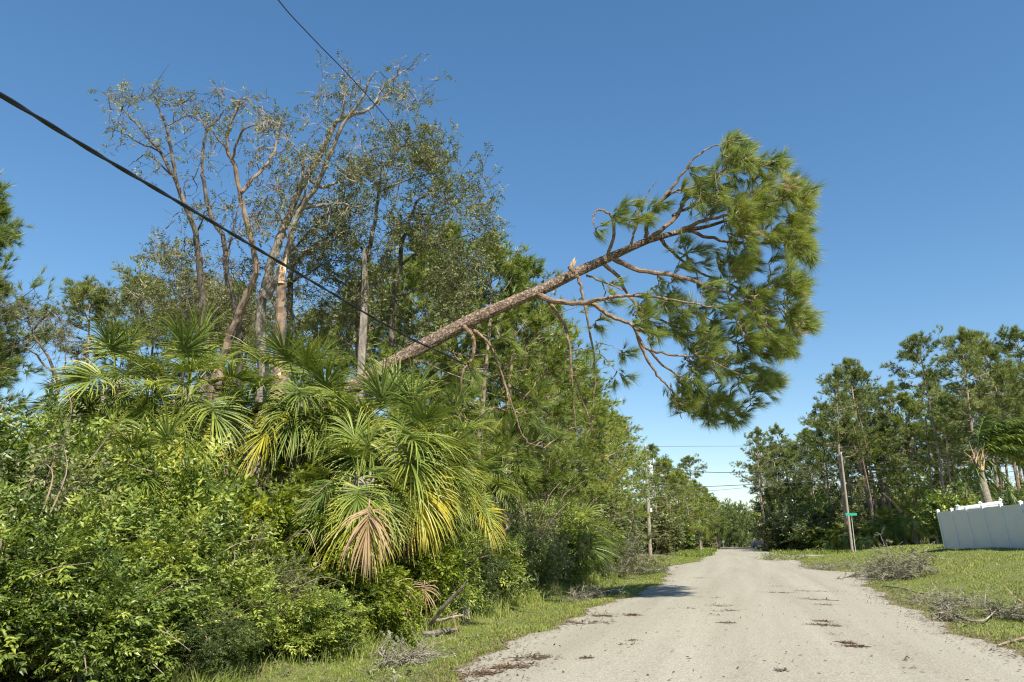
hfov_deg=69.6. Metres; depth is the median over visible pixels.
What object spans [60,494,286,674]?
shrub
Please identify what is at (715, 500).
pine tree
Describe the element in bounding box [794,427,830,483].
pine tree
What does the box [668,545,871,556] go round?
roadside grass
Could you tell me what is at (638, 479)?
pine tree
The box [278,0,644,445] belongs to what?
power line
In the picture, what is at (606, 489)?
pine tree
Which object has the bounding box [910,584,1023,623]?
fallen branch
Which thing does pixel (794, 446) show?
power line
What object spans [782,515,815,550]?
shrub
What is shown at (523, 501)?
shrub
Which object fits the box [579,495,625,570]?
shrub
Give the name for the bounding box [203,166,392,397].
dark oak tree
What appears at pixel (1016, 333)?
pine tree
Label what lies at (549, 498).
shrub
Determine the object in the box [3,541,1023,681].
ground
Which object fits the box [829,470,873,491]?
shrub
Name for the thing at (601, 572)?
shrub
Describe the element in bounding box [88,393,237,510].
sabal palm
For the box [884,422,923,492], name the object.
pine tree
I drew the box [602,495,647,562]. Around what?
shrub
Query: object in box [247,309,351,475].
pine tree
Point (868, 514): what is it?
shrub
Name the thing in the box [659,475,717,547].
pine tree
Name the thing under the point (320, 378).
sabal palm
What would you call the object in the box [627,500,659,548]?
shrub
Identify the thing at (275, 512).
shrub
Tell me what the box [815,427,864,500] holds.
pine tree
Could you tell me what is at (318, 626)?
shrub
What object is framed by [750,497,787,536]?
shrub
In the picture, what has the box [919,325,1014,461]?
pine tree
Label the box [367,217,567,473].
pine tree
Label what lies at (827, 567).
fallen branch
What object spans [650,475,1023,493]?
power line
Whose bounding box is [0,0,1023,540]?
sky
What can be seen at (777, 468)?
pine tree
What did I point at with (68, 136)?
service cable
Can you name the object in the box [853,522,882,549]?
sabal palm
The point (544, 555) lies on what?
shrub
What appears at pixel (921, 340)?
pine tree
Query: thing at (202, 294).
bare oak tree
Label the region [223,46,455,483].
great oak tree
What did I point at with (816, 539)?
shrub
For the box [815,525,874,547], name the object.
shrub
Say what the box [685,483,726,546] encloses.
pine tree
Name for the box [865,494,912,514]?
shrub
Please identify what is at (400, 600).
dead frond
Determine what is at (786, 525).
shrub
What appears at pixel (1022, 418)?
pine tree
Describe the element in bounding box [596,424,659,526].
pine tree
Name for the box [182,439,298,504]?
shrub
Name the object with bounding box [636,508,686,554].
shrub
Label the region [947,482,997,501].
shrub
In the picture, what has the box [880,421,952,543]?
pine tree
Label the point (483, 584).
shrub
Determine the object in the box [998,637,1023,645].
splintered stick
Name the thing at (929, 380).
pine tree
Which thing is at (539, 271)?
pine tree
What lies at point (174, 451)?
shrub
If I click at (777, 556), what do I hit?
fallen branch
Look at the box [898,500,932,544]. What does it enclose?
sabal palm
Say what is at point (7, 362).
pine tree
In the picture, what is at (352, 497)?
sabal palm
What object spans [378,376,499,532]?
sabal palm
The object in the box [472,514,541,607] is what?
shrub
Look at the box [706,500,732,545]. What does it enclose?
pine tree
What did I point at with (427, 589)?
dead frond
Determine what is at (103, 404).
sabal palm
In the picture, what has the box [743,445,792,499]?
pine tree
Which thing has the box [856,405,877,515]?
dead tree
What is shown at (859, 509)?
shrub
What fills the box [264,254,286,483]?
snapped trunk
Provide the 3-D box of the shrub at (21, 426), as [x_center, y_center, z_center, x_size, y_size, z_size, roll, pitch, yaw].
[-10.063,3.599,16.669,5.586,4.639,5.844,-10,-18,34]
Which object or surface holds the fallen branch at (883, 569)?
on the ground at (945, 579)
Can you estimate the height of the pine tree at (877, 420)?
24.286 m
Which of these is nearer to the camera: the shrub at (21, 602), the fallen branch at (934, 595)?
the shrub at (21, 602)
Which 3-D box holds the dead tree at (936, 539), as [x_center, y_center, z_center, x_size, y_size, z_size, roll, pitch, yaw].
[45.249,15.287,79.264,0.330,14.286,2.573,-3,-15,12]
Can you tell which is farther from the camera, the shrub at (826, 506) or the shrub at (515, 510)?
the shrub at (826, 506)
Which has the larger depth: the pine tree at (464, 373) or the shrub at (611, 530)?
the pine tree at (464, 373)
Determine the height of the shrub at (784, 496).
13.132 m
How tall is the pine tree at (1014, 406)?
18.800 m
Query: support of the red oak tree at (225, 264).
on the ground at (945, 579)
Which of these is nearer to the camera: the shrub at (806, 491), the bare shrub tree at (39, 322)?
the bare shrub tree at (39, 322)
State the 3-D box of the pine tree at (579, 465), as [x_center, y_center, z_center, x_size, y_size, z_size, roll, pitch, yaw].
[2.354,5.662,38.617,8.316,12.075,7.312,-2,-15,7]
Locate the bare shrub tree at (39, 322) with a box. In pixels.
[0,270,103,406]
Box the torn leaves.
[257,556,1020,681]
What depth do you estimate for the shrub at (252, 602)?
9.18 m
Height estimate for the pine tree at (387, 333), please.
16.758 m
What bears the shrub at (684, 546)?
on the ground at (945, 579)
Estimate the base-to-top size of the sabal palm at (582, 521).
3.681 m
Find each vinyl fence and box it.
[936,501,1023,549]
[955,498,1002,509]
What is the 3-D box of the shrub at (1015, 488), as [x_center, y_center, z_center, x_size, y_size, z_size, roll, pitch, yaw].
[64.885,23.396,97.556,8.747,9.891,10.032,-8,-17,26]
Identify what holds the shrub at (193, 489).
on the ground at (945, 579)
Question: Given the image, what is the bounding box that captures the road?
[458,547,1023,681]
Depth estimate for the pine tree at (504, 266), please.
27.90 m
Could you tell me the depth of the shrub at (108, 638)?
7.16 m
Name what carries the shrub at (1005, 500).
on the ground at (945, 579)
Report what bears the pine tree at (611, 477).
on the ground at (945, 579)
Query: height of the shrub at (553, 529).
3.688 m
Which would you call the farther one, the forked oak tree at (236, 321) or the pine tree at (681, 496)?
the pine tree at (681, 496)
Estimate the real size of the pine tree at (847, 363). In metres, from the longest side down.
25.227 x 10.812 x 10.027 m
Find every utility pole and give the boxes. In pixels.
[644,444,653,554]
[840,452,853,551]
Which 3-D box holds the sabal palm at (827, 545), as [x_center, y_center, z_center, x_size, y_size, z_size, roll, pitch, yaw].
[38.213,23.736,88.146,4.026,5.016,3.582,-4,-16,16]
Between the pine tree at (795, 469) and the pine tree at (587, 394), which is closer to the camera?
the pine tree at (587, 394)
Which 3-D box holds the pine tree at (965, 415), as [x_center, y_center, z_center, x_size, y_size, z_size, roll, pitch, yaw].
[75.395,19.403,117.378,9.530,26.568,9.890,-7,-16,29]
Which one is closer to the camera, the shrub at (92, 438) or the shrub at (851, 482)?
the shrub at (92, 438)
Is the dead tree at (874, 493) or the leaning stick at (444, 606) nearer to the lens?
the leaning stick at (444, 606)
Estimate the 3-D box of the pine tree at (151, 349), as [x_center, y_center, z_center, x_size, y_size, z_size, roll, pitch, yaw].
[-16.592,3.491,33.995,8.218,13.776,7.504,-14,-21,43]
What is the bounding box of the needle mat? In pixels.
[470,590,870,674]
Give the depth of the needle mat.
10.44 m
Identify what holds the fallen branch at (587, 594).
on the ground at (945, 579)
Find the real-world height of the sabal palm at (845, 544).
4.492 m
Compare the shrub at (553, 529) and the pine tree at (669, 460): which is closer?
the shrub at (553, 529)
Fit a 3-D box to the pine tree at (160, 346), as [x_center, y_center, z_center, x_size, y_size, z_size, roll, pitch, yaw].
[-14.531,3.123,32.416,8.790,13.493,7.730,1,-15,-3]
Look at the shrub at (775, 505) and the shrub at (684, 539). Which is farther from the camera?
the shrub at (775, 505)
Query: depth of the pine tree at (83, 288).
32.04 m
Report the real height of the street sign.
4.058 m
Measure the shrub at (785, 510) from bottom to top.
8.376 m
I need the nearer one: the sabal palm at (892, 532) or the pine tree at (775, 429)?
the sabal palm at (892, 532)
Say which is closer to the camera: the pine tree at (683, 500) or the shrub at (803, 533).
the shrub at (803, 533)
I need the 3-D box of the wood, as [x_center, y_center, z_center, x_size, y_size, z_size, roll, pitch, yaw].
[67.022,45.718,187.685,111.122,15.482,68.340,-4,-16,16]
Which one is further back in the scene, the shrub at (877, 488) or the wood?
the wood
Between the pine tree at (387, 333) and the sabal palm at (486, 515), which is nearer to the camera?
the sabal palm at (486, 515)
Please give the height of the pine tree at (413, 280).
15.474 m
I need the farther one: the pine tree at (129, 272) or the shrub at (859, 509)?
the shrub at (859, 509)
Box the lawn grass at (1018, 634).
[794,542,1023,653]
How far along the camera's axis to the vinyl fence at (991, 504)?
39.83 m
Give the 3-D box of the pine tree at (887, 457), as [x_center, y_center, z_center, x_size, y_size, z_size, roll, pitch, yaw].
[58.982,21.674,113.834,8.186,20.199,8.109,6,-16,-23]
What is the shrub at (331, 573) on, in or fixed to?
on the ground at (945, 579)
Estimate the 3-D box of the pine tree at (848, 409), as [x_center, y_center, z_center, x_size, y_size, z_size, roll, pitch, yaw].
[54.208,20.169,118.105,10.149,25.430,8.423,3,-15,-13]
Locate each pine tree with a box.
[0,171,56,437]
[17,274,149,388]
[68,255,187,369]
[75,286,227,400]
[89,271,284,472]
[96,278,297,475]
[176,305,297,475]
[243,298,403,472]
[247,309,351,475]
[290,259,473,449]
[320,126,831,471]
[327,230,528,449]
[334,253,469,445]
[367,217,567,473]
[367,230,603,506]
[389,324,514,440]
[399,253,607,507]
[438,317,545,460]
[455,299,623,511]
[477,303,620,504]
[490,337,633,518]
[519,364,643,513]
[542,365,642,505]
[543,385,654,501]
[570,413,662,518]
[574,408,655,514]
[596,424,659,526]
[627,442,688,522]
[634,460,703,552]
[638,458,694,529]
[645,469,707,548]
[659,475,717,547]
[659,477,703,521]
[673,453,707,547]
[685,479,719,545]
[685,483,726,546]
[694,487,729,546]
[704,493,731,546]
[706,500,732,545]
[729,425,783,549]
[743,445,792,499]
[743,460,779,504]
[748,442,799,507]
[760,422,813,504]
[761,441,786,505]
[770,440,822,507]
[780,430,836,502]
[784,415,857,509]
[793,404,845,486]
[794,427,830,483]
[798,365,874,547]
[812,356,897,519]
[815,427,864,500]
[816,395,869,469]
[826,417,896,516]
[832,362,914,512]
[839,388,890,487]
[854,421,911,517]
[863,379,924,520]
[864,390,961,542]
[872,419,917,485]
[879,324,957,495]
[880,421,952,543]
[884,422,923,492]
[898,379,968,497]
[900,397,994,510]
[904,367,962,489]
[915,417,992,492]
[916,400,964,466]
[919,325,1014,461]
[926,408,973,478]
[929,328,1023,493]
[949,384,1023,496]
[953,382,995,461]
[954,336,1023,491]
[976,322,1023,383]
[985,383,1022,482]
[990,359,1022,481]
[997,367,1023,420]
[997,390,1023,485]
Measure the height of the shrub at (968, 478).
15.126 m
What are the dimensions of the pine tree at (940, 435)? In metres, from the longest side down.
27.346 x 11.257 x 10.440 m
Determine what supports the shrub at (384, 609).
on the ground at (945, 579)
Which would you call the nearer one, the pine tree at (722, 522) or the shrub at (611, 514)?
the shrub at (611, 514)
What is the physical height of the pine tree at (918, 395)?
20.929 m
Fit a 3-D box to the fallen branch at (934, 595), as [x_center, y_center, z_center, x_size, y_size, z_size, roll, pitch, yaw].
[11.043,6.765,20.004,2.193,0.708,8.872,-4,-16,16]
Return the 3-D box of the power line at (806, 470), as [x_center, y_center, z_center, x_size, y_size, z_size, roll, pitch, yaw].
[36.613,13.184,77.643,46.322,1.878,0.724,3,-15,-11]
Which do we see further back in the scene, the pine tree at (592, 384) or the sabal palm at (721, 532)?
the sabal palm at (721, 532)
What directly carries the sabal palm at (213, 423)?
on the ground at (945, 579)
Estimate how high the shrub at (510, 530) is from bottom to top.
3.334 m
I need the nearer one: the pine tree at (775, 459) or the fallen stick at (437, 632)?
the fallen stick at (437, 632)
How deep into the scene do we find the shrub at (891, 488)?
110.36 m
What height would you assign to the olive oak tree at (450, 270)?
15.393 m
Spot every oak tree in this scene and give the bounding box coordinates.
[88,64,238,410]
[91,226,381,400]
[157,82,274,478]
[166,78,307,478]
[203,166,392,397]
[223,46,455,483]
[289,111,513,415]
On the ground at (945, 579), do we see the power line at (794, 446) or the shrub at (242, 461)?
the shrub at (242, 461)
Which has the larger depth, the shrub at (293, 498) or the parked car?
the parked car
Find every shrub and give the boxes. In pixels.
[0,384,217,490]
[0,386,137,674]
[0,389,78,518]
[0,444,167,681]
[0,519,110,681]
[0,545,223,681]
[4,410,72,439]
[16,540,236,681]
[20,412,122,462]
[28,427,297,576]
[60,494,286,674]
[100,419,238,482]
[118,576,278,681]
[166,542,296,672]
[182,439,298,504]
[208,451,342,642]
[215,411,262,487]
[219,443,306,491]
[225,451,299,503]
[227,515,343,650]
[254,576,382,662]
[256,463,389,581]
[271,458,352,505]
[275,526,415,648]
[342,558,426,647]
[378,555,434,618]
[379,509,465,629]
[416,539,456,617]
[434,516,495,619]
[450,541,498,612]
[453,530,511,614]
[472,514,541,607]
[475,476,537,536]
[477,481,538,599]
[500,505,577,595]
[508,484,582,587]
[509,485,543,519]
[513,458,590,507]
[518,487,615,580]
[523,485,579,517]
[529,499,606,586]
[559,497,635,568]
[564,464,609,513]
[574,518,635,580]
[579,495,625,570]
[580,490,651,567]
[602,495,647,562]
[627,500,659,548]
[628,517,646,545]
[634,526,654,545]
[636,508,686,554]
[655,504,689,552]
[673,509,702,551]
[673,515,703,550]
[693,530,716,546]
[695,532,715,546]
[746,492,792,547]
[750,477,783,545]
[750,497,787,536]
[750,507,798,550]
[774,499,833,547]
[774,501,801,515]
[775,480,815,505]
[778,538,795,548]
[779,482,831,505]
[781,513,842,549]
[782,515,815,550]
[785,491,827,519]
[805,519,850,549]
[806,494,839,519]
[811,479,854,498]
[812,489,881,548]
[813,486,853,506]
[814,512,865,549]
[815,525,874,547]
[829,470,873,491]
[839,471,884,500]
[839,478,880,504]
[839,500,888,516]
[864,504,934,546]
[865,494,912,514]
[873,487,922,522]
[876,482,912,494]
[880,485,924,507]
[910,478,982,542]
[912,531,941,544]
[926,464,960,492]
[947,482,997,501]
[954,467,993,489]
[988,482,1016,496]
[991,478,1023,505]
[1008,475,1023,499]
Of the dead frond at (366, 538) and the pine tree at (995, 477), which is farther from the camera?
the pine tree at (995, 477)
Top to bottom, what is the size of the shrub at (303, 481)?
3.146 m
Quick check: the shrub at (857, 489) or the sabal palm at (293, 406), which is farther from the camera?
the shrub at (857, 489)
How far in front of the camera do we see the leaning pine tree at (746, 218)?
17.93 m
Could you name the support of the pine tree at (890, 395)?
on the ground at (945, 579)
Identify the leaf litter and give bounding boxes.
[405,558,1023,681]
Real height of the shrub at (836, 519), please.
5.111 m
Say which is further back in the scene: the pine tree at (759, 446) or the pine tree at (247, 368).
the pine tree at (759, 446)
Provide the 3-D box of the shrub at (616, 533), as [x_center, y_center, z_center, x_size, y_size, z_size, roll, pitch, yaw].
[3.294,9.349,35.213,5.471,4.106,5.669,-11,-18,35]
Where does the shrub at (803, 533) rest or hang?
on the ground at (945, 579)
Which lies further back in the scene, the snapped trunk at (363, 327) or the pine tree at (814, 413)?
the pine tree at (814, 413)
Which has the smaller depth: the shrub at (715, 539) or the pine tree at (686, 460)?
the pine tree at (686, 460)
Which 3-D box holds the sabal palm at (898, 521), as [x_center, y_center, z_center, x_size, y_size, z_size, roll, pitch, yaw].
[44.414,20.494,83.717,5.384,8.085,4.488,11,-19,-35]
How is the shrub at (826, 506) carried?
on the ground at (945, 579)
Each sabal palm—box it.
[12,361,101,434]
[41,309,176,441]
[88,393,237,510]
[101,296,286,478]
[210,316,379,498]
[261,347,402,495]
[280,407,430,635]
[296,346,478,567]
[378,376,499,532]
[390,410,490,617]
[452,437,529,618]
[475,429,540,597]
[523,495,621,586]
[687,502,710,549]
[708,510,728,548]
[814,520,842,550]
[829,519,858,550]
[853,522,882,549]
[860,503,902,546]
[877,489,923,544]
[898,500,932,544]
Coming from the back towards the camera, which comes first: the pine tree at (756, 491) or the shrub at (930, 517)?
the pine tree at (756, 491)
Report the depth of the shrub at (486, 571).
15.98 m
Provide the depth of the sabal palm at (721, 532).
119.28 m
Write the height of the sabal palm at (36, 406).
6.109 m
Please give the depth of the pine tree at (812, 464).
100.77 m
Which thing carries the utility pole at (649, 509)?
on the ground at (945, 579)
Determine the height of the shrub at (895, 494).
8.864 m
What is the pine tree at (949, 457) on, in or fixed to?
on the ground at (945, 579)
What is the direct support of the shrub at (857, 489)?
on the ground at (945, 579)
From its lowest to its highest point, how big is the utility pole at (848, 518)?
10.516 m
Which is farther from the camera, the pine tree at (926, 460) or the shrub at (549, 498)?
the pine tree at (926, 460)
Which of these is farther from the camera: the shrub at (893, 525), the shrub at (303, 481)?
the shrub at (893, 525)
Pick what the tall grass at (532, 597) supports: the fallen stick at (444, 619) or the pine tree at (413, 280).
the fallen stick at (444, 619)
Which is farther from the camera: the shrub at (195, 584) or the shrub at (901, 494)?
the shrub at (901, 494)
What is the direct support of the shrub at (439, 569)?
on the ground at (945, 579)
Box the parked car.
[750,540,764,546]
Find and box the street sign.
[845,513,856,550]
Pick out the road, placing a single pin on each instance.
(658, 620)
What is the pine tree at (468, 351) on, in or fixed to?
on the ground at (945, 579)
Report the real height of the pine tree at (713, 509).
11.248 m
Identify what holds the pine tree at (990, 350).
on the ground at (945, 579)
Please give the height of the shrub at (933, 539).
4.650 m
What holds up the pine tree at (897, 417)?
on the ground at (945, 579)
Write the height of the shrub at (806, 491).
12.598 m
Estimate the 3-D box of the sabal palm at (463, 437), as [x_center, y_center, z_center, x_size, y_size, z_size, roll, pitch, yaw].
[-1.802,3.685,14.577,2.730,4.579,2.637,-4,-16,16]
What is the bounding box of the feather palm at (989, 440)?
[964,414,1023,504]
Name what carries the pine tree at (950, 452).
on the ground at (945, 579)
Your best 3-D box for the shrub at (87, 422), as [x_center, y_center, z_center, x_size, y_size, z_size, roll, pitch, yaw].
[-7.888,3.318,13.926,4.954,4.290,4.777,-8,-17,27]
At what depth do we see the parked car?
151.26 m
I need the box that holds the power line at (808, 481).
[652,471,1013,487]
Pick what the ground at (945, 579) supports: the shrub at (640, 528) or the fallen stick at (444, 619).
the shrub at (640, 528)
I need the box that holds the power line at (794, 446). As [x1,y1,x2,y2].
[649,443,970,446]
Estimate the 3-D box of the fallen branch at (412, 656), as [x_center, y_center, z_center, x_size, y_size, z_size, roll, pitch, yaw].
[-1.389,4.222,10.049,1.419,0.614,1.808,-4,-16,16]
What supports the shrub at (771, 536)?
on the ground at (945, 579)
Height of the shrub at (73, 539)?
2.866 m
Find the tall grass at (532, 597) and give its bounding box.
[137,555,671,681]
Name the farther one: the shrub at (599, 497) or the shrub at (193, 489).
the shrub at (599, 497)
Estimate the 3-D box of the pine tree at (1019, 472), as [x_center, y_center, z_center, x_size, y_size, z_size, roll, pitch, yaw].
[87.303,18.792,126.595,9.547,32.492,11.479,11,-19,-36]
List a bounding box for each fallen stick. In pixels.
[422,628,460,635]
[426,614,462,621]
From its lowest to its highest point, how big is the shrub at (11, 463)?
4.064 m
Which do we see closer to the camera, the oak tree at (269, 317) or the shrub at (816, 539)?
the oak tree at (269, 317)
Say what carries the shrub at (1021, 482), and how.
on the ground at (945, 579)
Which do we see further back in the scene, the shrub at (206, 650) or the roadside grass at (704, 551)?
the roadside grass at (704, 551)
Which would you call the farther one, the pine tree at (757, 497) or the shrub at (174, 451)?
the pine tree at (757, 497)
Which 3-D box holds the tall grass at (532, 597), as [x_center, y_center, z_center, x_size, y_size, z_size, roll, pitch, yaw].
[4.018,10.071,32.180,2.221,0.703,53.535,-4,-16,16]
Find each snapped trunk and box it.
[207,280,256,414]
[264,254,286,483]
[355,248,368,421]
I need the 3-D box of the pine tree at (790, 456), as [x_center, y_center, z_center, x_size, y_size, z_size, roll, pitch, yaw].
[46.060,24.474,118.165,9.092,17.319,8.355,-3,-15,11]
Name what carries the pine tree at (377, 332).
on the ground at (945, 579)
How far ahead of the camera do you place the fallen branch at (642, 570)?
34.99 m
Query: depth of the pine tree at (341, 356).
34.87 m
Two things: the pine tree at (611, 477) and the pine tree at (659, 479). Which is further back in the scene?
the pine tree at (659, 479)
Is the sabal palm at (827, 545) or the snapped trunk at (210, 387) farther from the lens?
the sabal palm at (827, 545)
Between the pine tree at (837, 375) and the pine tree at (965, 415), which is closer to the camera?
the pine tree at (837, 375)
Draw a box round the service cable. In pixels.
[0,92,643,493]
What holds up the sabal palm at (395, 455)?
on the ground at (945, 579)
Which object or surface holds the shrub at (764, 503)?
on the ground at (945, 579)
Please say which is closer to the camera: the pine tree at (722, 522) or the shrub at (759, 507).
the shrub at (759, 507)
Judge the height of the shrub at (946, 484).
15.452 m
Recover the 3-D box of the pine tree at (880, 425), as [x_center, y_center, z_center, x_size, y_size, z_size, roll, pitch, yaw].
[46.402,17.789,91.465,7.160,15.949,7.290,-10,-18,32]
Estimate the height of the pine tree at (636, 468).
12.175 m
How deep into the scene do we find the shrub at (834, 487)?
121.03 m
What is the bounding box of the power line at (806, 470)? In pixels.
[653,463,1010,472]
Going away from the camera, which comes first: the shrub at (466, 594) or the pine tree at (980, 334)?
the shrub at (466, 594)
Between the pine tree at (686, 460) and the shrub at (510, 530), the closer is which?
the shrub at (510, 530)
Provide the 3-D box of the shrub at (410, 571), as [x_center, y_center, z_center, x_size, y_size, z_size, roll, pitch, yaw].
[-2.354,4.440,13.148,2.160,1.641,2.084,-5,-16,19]
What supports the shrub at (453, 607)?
on the ground at (945, 579)
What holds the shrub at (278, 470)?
on the ground at (945, 579)
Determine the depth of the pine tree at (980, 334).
75.38 m
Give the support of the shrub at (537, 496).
on the ground at (945, 579)
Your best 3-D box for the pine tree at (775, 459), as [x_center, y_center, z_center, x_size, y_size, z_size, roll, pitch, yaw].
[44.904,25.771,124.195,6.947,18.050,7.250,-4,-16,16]
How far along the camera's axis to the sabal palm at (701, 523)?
94.41 m
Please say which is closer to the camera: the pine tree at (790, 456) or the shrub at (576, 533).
the shrub at (576, 533)
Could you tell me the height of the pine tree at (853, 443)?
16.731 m
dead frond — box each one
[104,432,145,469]
[335,499,394,583]
[379,578,416,627]
[413,580,439,613]
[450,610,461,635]
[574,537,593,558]
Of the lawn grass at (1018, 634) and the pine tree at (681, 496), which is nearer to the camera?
the lawn grass at (1018, 634)
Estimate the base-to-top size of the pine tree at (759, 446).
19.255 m
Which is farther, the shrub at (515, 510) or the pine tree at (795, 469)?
the pine tree at (795, 469)
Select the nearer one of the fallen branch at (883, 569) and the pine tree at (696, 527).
the fallen branch at (883, 569)
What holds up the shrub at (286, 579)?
on the ground at (945, 579)
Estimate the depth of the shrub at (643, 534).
70.95 m
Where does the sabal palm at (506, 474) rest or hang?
on the ground at (945, 579)
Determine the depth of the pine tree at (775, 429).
123.78 m
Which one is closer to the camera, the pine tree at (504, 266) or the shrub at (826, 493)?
the pine tree at (504, 266)
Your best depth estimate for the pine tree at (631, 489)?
55.08 m
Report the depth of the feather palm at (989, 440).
46.91 m
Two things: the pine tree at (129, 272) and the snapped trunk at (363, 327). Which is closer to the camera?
the snapped trunk at (363, 327)
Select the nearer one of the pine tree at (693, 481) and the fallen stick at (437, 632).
the fallen stick at (437, 632)
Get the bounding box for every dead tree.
[853,426,874,523]
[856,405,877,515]
[882,493,901,512]
[925,416,938,542]
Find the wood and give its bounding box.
[632,498,761,546]
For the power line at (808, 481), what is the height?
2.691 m
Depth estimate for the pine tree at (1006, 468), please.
122.68 m
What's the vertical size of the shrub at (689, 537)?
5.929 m
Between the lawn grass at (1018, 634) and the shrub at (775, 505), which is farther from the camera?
the shrub at (775, 505)
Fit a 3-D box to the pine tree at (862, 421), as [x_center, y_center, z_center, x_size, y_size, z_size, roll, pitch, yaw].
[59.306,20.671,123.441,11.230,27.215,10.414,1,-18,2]
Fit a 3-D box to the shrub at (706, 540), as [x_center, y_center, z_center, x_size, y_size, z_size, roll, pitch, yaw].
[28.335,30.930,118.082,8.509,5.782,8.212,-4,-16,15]
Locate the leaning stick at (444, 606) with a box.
[428,581,467,625]
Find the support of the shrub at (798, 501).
on the ground at (945, 579)
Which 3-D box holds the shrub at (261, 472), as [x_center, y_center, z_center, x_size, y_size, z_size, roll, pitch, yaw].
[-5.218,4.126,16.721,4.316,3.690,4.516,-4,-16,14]
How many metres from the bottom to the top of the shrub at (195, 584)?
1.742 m
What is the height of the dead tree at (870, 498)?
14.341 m
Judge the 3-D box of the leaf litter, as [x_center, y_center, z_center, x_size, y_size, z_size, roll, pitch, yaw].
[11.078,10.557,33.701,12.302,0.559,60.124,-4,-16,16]
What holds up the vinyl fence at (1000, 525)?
on the ground at (945, 579)
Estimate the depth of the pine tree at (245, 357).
37.23 m
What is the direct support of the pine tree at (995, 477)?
on the ground at (945, 579)
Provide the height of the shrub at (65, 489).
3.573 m
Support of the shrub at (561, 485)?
on the ground at (945, 579)
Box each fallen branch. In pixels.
[363,627,463,670]
[554,580,634,601]
[598,494,682,579]
[756,546,826,560]
[799,557,865,570]
[835,528,942,582]
[882,582,1016,608]
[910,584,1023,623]

